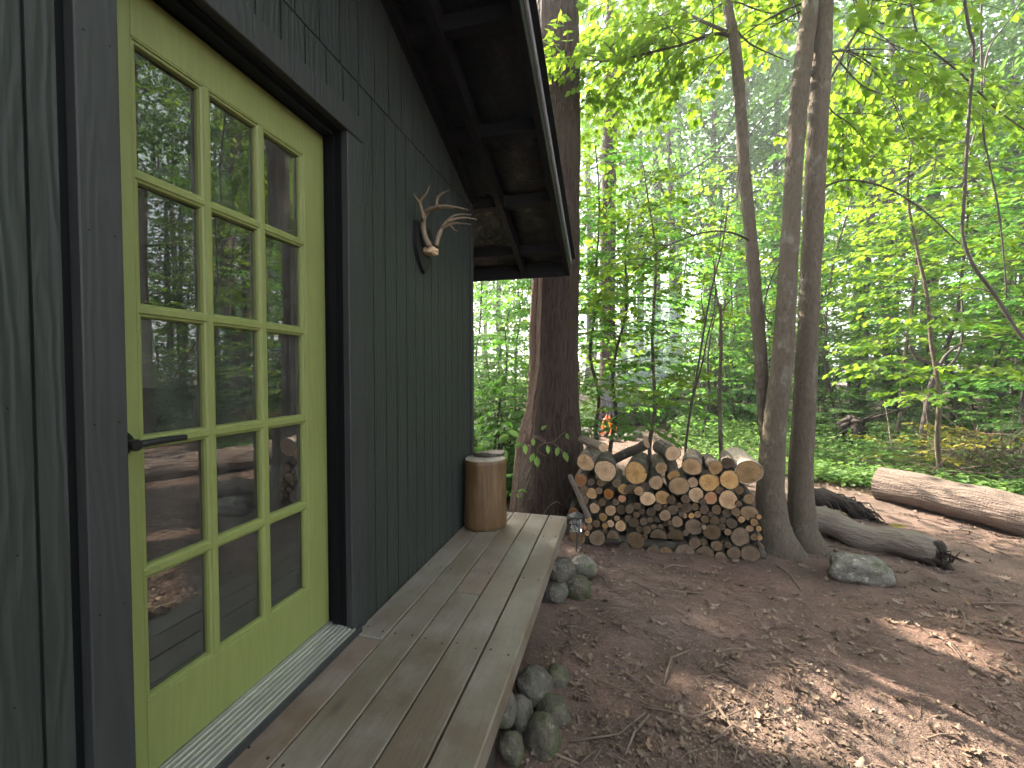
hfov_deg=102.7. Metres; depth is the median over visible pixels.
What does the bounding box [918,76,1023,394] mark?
forest tree
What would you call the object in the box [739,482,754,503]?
firewood log
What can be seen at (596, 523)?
firewood log
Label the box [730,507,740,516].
firewood log
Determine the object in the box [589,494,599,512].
firewood log
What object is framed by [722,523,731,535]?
firewood log
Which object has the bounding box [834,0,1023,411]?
forest tree
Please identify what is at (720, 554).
firewood log
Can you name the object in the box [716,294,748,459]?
broken sapling
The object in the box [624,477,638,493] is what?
firewood log
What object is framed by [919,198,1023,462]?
understorey tree
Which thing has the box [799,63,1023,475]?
young maple
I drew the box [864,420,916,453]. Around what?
shrub
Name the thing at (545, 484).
tree
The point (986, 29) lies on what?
forest tree
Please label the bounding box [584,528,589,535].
firewood log
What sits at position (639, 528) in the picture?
firewood log
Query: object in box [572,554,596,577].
stone
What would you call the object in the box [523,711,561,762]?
stone
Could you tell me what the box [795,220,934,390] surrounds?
understorey tree
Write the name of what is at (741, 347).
shrub
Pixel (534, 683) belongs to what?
stone
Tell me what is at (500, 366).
forest tree
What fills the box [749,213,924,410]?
understorey tree
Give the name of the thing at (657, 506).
firewood log
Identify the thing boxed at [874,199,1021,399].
understorey tree
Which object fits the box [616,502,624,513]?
firewood log
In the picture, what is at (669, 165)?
forest tree
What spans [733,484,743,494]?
firewood log
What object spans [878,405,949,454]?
shrub
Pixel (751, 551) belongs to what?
firewood log
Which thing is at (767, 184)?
young maple
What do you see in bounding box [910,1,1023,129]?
arching branch
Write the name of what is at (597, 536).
firewood log
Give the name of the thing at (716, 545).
firewood log
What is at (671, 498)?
firewood log
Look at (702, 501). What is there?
firewood log
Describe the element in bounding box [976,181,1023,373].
young maple
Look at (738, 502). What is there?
firewood log
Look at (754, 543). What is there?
firewood log
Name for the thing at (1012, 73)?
mirrored tree
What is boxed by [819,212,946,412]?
understorey tree
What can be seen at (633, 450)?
branch log
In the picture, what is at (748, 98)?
forest tree
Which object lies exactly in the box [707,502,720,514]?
firewood log
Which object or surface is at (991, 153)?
mirrored tree
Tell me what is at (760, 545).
firewood log
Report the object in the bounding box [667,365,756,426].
shrub
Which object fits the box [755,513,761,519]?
firewood log
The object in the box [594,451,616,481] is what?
firewood log
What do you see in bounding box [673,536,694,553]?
firewood log
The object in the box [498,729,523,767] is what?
stone
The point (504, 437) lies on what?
seedling
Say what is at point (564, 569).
stone
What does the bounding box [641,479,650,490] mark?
firewood log
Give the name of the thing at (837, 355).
understorey tree
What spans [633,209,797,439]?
understorey tree
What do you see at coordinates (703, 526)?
firewood log
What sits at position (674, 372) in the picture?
shrub
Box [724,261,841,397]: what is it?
understorey tree
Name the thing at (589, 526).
firewood log
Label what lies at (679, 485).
firewood log
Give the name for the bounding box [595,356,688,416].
shrub
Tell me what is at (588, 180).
forest tree
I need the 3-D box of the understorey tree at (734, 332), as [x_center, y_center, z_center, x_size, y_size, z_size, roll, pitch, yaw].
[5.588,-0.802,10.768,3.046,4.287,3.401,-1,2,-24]
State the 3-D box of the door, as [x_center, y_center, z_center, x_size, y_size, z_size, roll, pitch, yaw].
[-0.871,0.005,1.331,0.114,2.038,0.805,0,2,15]
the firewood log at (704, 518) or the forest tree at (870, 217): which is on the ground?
the forest tree at (870, 217)
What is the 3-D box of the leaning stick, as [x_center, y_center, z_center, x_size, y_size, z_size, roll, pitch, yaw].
[0.602,1.002,3.674,0.060,0.408,0.058,-1,-30,-42]
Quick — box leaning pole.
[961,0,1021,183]
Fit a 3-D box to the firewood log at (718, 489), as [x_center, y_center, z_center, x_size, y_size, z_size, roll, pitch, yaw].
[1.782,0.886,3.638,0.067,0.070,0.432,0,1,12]
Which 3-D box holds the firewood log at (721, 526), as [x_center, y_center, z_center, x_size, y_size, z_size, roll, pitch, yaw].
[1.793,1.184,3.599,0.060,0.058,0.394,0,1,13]
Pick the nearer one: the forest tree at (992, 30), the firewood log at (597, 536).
the firewood log at (597, 536)
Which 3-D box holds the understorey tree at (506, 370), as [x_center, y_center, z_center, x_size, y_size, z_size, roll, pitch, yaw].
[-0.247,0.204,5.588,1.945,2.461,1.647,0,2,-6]
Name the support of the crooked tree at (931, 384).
on the ground
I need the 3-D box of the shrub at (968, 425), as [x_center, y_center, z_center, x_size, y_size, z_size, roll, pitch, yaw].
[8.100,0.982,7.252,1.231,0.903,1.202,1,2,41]
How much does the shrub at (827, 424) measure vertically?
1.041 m
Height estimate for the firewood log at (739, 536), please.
0.170 m
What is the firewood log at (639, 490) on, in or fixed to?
on the firewood log at (648, 498)
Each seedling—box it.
[498,425,568,512]
[890,524,903,527]
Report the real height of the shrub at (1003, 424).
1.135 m
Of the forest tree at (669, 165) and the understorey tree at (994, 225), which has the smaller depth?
the understorey tree at (994, 225)
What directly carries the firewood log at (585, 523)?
on the firewood log at (581, 538)
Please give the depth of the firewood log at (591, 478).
3.73 m
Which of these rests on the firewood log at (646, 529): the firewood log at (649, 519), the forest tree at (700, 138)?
the firewood log at (649, 519)
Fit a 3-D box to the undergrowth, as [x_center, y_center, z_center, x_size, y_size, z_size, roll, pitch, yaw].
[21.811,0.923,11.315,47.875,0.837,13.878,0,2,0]
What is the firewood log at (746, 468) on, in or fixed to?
on the firewood log at (747, 496)
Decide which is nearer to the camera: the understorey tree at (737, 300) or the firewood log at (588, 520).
the firewood log at (588, 520)
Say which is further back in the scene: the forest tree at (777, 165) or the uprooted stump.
the forest tree at (777, 165)
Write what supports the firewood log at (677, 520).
on the firewood log at (671, 527)
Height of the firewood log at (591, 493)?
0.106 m
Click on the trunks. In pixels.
(781, 166)
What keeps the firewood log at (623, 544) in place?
on the ground
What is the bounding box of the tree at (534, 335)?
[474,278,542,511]
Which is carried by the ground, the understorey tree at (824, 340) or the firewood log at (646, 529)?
the understorey tree at (824, 340)
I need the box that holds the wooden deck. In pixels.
[227,512,566,767]
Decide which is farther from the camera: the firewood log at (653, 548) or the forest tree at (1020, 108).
the forest tree at (1020, 108)
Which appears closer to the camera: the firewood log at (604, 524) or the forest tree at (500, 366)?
the firewood log at (604, 524)
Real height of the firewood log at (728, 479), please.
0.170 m
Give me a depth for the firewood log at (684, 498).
3.48 m
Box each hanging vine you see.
[923,0,1023,340]
[980,4,1007,298]
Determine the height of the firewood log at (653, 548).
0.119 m
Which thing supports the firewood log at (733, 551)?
on the ground
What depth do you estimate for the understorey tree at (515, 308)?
7.33 m
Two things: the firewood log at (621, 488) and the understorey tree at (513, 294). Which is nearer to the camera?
the firewood log at (621, 488)
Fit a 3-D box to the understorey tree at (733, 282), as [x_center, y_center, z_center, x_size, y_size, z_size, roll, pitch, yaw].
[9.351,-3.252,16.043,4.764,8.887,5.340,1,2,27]
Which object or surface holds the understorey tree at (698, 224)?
on the ground
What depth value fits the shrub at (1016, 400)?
6.71 m
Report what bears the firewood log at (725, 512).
on the firewood log at (731, 522)
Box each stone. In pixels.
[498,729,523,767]
[499,691,515,728]
[510,694,532,734]
[515,663,553,707]
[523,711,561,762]
[534,692,571,728]
[547,579,568,603]
[547,663,570,688]
[549,556,575,581]
[566,575,591,600]
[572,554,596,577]
[581,427,591,432]
[624,433,636,440]
[634,430,642,437]
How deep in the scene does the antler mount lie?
2.28 m
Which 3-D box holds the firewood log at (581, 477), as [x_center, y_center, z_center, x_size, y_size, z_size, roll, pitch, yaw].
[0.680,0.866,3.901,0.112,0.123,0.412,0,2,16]
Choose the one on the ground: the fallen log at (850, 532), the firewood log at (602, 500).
the fallen log at (850, 532)
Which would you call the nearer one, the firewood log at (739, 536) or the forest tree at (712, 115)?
the firewood log at (739, 536)
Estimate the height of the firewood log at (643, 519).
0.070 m
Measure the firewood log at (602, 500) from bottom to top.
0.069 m
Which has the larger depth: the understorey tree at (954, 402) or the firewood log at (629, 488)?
the understorey tree at (954, 402)
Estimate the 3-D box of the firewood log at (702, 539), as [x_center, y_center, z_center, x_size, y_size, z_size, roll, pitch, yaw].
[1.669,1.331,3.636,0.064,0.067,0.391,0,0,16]
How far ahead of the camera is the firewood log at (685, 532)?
3.51 m
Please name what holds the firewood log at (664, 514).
on the firewood log
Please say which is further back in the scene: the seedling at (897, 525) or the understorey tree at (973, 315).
the understorey tree at (973, 315)
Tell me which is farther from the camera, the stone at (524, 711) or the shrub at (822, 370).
the shrub at (822, 370)
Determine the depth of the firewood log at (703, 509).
3.46 m
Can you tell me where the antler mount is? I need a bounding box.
[413,185,476,273]
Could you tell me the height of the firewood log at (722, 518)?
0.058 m
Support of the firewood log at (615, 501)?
on the firewood log at (620, 508)
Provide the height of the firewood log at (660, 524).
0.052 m
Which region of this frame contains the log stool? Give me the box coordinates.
[464,455,506,531]
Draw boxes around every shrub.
[474,354,528,448]
[474,381,521,444]
[474,395,521,490]
[580,363,651,425]
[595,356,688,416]
[617,330,724,424]
[617,343,688,411]
[632,359,738,425]
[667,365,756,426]
[684,349,770,432]
[695,343,793,415]
[736,393,792,438]
[787,413,820,444]
[788,405,858,457]
[790,356,888,426]
[815,398,888,439]
[833,360,950,430]
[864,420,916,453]
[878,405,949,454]
[902,405,986,439]
[930,364,1023,435]
[931,413,1012,455]
[943,387,1023,469]
[958,405,1023,477]
[989,407,1023,449]
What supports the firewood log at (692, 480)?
on the firewood log at (695, 494)
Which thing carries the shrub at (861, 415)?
on the ground
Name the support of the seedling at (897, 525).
on the ground
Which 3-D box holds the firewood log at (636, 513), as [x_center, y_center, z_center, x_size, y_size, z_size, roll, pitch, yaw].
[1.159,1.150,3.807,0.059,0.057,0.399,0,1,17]
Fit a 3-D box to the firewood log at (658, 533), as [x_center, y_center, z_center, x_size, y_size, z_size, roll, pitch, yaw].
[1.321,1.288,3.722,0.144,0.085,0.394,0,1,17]
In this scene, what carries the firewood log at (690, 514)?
on the firewood log at (692, 526)
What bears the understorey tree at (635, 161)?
on the ground
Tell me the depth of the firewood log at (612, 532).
3.63 m
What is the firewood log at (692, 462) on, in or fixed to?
on the firewood log at (692, 480)
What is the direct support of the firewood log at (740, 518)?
on the firewood log at (748, 527)
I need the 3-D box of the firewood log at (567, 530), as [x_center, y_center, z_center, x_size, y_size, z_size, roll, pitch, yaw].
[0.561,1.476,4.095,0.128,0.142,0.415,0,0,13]
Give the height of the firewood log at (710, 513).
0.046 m
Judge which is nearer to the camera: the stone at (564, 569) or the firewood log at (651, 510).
the stone at (564, 569)
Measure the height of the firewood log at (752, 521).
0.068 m
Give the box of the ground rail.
[585,534,765,558]
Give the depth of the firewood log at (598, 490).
3.69 m
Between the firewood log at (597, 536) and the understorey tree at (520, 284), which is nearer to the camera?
the firewood log at (597, 536)
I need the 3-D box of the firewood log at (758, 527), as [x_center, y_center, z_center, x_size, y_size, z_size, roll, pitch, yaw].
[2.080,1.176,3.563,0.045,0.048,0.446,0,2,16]
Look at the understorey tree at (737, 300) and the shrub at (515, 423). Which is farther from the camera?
the understorey tree at (737, 300)
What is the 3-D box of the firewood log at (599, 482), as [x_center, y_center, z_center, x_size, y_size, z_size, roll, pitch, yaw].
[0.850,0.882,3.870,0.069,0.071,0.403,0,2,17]
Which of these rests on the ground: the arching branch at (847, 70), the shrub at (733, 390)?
the shrub at (733, 390)
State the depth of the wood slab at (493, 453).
3.05 m
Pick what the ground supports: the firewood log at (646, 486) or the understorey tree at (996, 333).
the understorey tree at (996, 333)
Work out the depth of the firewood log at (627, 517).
3.63 m
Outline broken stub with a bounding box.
[919,540,968,570]
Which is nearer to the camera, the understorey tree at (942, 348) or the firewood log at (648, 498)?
the firewood log at (648, 498)
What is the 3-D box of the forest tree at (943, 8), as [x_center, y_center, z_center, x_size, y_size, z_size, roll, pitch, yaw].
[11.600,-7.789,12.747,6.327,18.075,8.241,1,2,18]
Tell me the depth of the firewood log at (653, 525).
3.57 m
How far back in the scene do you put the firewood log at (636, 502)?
3.62 m
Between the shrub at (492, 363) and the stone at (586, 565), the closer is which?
the stone at (586, 565)
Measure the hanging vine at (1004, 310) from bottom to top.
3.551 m
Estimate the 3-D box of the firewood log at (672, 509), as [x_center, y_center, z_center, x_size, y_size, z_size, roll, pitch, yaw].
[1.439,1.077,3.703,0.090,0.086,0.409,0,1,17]
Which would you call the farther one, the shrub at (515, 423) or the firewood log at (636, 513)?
the shrub at (515, 423)
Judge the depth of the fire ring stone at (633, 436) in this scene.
9.33 m
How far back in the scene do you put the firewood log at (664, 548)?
3.54 m
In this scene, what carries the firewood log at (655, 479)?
on the firewood log at (662, 494)
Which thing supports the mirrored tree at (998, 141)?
on the ground
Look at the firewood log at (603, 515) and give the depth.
3.69 m
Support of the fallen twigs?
on the ground
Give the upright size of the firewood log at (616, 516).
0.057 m
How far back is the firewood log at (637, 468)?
3.61 m
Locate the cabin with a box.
[0,0,575,767]
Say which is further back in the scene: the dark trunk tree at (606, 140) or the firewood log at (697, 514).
the dark trunk tree at (606, 140)
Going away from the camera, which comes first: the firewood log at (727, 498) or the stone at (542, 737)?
the stone at (542, 737)
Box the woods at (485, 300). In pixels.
[474,0,1023,398]
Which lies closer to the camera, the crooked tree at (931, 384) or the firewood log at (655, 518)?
the firewood log at (655, 518)
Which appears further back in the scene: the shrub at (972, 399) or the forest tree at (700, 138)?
the forest tree at (700, 138)
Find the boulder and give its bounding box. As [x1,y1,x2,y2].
[827,552,895,586]
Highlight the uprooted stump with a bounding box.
[820,402,923,460]
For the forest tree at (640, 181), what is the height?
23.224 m
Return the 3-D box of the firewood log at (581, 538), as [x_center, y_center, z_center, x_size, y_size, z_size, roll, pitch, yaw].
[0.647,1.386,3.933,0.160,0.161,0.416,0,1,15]
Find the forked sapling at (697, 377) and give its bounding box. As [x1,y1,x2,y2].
[658,205,727,452]
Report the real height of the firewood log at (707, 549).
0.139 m
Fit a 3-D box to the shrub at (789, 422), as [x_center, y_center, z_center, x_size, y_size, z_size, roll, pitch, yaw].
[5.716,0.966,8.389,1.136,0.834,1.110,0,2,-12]
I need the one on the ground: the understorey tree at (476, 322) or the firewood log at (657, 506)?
the understorey tree at (476, 322)
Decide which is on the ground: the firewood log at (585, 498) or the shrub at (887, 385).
the shrub at (887, 385)
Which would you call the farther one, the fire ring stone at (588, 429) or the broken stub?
the fire ring stone at (588, 429)
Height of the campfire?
0.518 m
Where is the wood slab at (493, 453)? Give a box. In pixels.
[473,450,504,456]
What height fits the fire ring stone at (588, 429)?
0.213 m
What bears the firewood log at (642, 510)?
on the firewood log at (643, 519)
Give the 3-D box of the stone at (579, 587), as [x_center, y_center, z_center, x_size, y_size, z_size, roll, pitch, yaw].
[0.451,1.430,2.884,0.215,0.163,0.208,2,-4,21]
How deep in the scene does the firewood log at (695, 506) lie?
3.49 m
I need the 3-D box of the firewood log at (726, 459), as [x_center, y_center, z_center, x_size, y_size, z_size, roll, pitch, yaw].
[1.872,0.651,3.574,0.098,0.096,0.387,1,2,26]
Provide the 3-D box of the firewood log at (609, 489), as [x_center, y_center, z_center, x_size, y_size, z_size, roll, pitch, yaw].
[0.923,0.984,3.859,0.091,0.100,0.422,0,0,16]
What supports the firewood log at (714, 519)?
on the firewood log at (712, 531)
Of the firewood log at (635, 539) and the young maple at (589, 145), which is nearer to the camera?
the firewood log at (635, 539)
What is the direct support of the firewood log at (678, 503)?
on the firewood log at (672, 509)
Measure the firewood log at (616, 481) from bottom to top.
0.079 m
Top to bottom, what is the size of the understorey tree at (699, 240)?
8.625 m
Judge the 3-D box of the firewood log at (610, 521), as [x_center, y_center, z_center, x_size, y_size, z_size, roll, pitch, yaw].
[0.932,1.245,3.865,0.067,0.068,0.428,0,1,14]
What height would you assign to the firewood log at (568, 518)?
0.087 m
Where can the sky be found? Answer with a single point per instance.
(994, 15)
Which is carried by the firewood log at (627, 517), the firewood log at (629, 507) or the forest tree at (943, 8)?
the firewood log at (629, 507)
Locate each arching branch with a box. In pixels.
[833,0,962,177]
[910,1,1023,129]
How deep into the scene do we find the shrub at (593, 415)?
11.91 m
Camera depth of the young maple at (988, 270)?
9.48 m
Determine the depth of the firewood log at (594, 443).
3.74 m
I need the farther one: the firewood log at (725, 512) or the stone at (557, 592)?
the firewood log at (725, 512)
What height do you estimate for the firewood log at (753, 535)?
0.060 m
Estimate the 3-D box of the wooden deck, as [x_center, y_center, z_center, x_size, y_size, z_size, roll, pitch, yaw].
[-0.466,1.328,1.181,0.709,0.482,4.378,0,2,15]
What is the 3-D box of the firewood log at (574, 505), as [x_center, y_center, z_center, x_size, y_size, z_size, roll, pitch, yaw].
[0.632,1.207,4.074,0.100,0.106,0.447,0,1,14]
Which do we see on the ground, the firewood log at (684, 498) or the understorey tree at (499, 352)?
the understorey tree at (499, 352)
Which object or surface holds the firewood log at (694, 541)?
on the firewood log at (682, 546)
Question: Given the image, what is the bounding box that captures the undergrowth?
[474,397,1023,496]
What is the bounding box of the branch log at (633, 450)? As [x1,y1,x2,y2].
[612,439,649,462]
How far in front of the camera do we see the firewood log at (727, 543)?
3.41 m
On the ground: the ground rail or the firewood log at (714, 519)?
the ground rail
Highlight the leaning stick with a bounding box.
[568,474,590,518]
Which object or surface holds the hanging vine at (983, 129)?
hanging from the maple clump
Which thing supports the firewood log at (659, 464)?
on the firewood log at (655, 479)
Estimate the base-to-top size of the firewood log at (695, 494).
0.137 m
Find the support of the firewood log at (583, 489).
on the firewood log at (585, 498)
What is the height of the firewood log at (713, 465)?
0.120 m
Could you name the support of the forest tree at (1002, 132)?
on the ground
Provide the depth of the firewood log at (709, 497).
3.44 m
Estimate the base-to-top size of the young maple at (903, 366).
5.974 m
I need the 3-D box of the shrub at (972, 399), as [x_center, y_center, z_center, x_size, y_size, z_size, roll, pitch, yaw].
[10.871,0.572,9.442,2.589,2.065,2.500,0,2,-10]
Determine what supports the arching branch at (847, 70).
attached to the maple clump
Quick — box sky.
[474,0,1023,376]
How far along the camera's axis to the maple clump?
3.74 m
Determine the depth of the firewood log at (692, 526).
3.50 m
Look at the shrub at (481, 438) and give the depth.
7.80 m
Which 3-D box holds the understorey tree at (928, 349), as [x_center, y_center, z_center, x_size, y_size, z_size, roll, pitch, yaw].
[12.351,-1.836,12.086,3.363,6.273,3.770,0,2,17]
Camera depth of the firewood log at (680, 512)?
3.44 m
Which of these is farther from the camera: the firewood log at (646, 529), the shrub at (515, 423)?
the shrub at (515, 423)
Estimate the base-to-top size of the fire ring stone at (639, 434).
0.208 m
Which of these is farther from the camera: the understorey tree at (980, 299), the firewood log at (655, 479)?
the understorey tree at (980, 299)
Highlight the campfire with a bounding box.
[598,414,624,436]
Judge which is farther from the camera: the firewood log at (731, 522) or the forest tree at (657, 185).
the forest tree at (657, 185)
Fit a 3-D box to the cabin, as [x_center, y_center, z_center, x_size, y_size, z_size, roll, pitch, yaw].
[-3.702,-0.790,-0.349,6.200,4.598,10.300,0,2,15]
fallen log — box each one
[816,506,936,561]
[871,467,1023,536]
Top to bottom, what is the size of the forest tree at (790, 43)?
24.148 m
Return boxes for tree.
[474,273,599,437]
[474,279,529,426]
[474,279,591,445]
[474,283,529,402]
[474,308,530,462]
[474,348,528,476]
[483,149,598,297]
[496,280,520,369]
[503,138,689,439]
[509,194,735,452]
[513,0,594,517]
[578,227,689,393]
[579,0,677,393]
[579,0,710,428]
[583,0,711,395]
[586,2,735,387]
[589,0,735,400]
[631,176,738,410]
[632,1,806,403]
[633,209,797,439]
[658,24,828,404]
[659,174,776,382]
[660,263,773,414]
[668,1,873,395]
[670,268,820,417]
[680,0,952,405]
[689,187,803,410]
[702,149,876,375]
[705,0,906,361]
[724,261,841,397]
[742,259,870,404]
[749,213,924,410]
[754,0,1023,420]
[759,214,931,429]
[771,24,975,392]
[780,5,1010,413]
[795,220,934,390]
[818,156,1023,439]
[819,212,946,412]
[822,266,994,422]
[823,190,986,384]
[832,1,1023,394]
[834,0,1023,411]
[844,0,1023,178]
[852,216,1002,414]
[866,0,1023,162]
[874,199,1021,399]
[893,265,1023,432]
[895,2,1023,414]
[898,0,1023,389]
[908,282,1007,467]
[909,187,1023,433]
[917,196,1023,398]
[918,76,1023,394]
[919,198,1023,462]
[922,273,1023,410]
[967,24,1023,404]
[971,281,1022,404]
[982,1,1022,230]
[999,64,1023,85]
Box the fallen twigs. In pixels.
[501,436,1023,767]
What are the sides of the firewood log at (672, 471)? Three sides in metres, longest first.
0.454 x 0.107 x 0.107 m
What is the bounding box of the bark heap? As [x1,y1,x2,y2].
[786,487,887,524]
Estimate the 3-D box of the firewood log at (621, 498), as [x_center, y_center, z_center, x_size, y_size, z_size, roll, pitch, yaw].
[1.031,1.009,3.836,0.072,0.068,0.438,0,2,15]
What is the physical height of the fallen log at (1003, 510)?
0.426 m
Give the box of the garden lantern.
[569,511,583,551]
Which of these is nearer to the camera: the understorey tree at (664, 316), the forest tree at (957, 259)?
the understorey tree at (664, 316)
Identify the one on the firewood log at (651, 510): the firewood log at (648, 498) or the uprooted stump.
the firewood log at (648, 498)
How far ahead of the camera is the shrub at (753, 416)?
9.42 m
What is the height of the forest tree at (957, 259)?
22.775 m
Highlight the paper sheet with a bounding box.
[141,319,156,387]
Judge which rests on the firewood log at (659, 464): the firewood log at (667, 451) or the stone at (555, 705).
the firewood log at (667, 451)
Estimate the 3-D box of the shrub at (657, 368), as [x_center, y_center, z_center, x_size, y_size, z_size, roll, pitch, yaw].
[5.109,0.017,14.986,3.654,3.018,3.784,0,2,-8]
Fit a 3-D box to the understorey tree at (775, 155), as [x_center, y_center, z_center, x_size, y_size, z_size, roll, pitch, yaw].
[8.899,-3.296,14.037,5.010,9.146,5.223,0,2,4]
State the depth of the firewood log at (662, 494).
3.55 m
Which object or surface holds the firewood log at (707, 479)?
on the firewood log at (709, 497)
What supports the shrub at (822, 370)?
on the ground
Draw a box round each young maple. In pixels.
[499,98,662,394]
[578,164,745,465]
[654,160,799,421]
[735,129,921,428]
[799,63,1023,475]
[819,130,1023,453]
[911,146,1023,429]
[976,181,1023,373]
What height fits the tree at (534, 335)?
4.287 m
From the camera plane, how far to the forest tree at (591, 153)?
23.69 m
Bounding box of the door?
[116,0,328,767]
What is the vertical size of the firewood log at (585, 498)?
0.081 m
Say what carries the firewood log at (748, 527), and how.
on the firewood log at (753, 535)
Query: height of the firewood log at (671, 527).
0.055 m
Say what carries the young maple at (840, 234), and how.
on the ground
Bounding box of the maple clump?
[542,0,1023,561]
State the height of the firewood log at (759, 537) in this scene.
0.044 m
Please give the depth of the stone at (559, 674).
2.03 m
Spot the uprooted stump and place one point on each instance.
(854, 424)
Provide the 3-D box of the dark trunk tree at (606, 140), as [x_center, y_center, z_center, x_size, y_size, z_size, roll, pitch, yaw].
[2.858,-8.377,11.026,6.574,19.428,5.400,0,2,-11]
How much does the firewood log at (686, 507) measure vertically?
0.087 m
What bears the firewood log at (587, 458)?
on the firewood log at (581, 477)
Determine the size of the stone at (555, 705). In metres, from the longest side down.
0.186 x 0.165 x 0.163 m
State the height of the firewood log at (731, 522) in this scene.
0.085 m
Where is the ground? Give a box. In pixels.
[474,376,1023,767]
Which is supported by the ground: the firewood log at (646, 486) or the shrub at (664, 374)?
the shrub at (664, 374)
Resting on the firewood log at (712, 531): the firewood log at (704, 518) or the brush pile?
the firewood log at (704, 518)
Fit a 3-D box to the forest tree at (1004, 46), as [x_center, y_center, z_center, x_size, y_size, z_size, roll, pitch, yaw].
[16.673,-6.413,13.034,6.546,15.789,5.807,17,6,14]
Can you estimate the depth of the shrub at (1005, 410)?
6.58 m
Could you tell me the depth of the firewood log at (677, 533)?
3.54 m
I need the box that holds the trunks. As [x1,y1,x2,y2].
[482,0,1023,398]
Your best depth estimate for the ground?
2.30 m
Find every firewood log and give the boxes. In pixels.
[564,526,570,534]
[567,514,570,526]
[568,498,579,513]
[569,519,585,543]
[575,469,589,486]
[577,446,601,470]
[578,435,607,451]
[580,482,588,493]
[582,493,588,503]
[582,515,586,529]
[584,503,593,523]
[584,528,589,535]
[586,477,596,498]
[586,520,592,529]
[587,468,595,485]
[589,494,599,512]
[589,518,605,545]
[592,507,600,527]
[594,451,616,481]
[595,483,602,493]
[596,478,604,486]
[599,485,606,505]
[599,505,607,520]
[602,520,607,528]
[604,480,614,499]
[605,498,615,515]
[607,515,614,526]
[607,520,619,538]
[612,468,622,487]
[612,488,619,504]
[614,511,619,521]
[615,513,625,531]
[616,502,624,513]
[618,475,627,493]
[618,491,625,502]
[619,529,628,548]
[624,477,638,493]
[624,511,630,521]
[625,452,651,484]
[625,494,633,512]
[626,522,644,548]
[628,512,638,526]
[633,494,640,509]
[633,508,639,517]
[634,484,643,495]
[636,517,641,532]
[639,488,655,505]
[639,503,644,514]
[640,512,647,524]
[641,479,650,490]
[642,522,650,533]
[644,505,652,522]
[645,504,656,516]
[646,534,659,552]
[647,466,662,489]
[649,522,656,529]
[649,522,666,538]
[651,453,667,473]
[653,440,680,460]
[653,483,669,504]
[653,502,661,510]
[653,513,659,521]
[656,512,663,528]
[657,508,670,520]
[660,538,673,552]
[663,457,679,479]
[665,469,689,494]
[665,484,675,503]
[665,526,683,539]
[667,503,678,514]
[668,525,674,530]
[671,512,682,526]
[673,493,681,507]
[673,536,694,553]
[676,494,691,512]
[678,508,683,516]
[679,466,697,487]
[679,493,689,502]
[680,517,688,535]
[682,449,701,474]
[682,515,701,533]
[686,510,694,518]
[686,533,700,548]
[687,485,703,502]
[690,499,698,510]
[692,509,701,517]
[694,464,719,490]
[695,538,714,556]
[697,532,707,545]
[698,484,717,503]
[698,503,708,513]
[698,518,706,529]
[699,498,706,505]
[700,513,708,522]
[702,453,722,474]
[702,522,720,539]
[706,537,722,550]
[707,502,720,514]
[707,509,713,516]
[709,513,719,524]
[714,484,737,509]
[714,485,723,493]
[714,550,726,558]
[717,460,738,489]
[717,502,731,517]
[717,513,725,523]
[717,522,725,529]
[720,450,733,467]
[721,530,731,547]
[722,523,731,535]
[722,531,740,558]
[725,515,737,528]
[726,447,763,483]
[728,515,749,546]
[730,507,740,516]
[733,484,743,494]
[734,492,758,520]
[735,499,741,506]
[735,515,744,522]
[738,542,760,560]
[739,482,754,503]
[741,520,753,531]
[745,517,758,525]
[749,531,756,540]
[750,539,758,547]
[753,526,762,540]
[754,524,761,531]
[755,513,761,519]
[757,539,764,549]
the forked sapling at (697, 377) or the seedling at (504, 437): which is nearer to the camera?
the seedling at (504, 437)
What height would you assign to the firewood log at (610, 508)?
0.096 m
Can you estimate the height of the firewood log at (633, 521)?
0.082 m
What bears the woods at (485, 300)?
on the ground
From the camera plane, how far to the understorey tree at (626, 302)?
5.65 m
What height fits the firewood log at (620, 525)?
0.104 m
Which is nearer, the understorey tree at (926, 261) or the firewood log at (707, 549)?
the firewood log at (707, 549)
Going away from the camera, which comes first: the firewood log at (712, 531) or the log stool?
the log stool
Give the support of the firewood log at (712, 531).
on the firewood log at (716, 545)
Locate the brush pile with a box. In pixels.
[817,387,1023,485]
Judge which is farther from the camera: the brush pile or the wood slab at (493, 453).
the brush pile
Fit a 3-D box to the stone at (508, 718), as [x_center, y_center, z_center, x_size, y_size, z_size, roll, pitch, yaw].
[-0.023,1.312,1.654,0.090,0.159,0.087,9,-4,-31]
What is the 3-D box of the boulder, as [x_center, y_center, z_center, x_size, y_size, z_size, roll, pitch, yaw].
[2.639,1.409,3.131,0.472,0.230,0.326,3,2,0]
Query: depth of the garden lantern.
3.52 m
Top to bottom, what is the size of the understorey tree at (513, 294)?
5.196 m
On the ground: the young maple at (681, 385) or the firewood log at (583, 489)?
the young maple at (681, 385)
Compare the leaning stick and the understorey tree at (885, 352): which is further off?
the understorey tree at (885, 352)

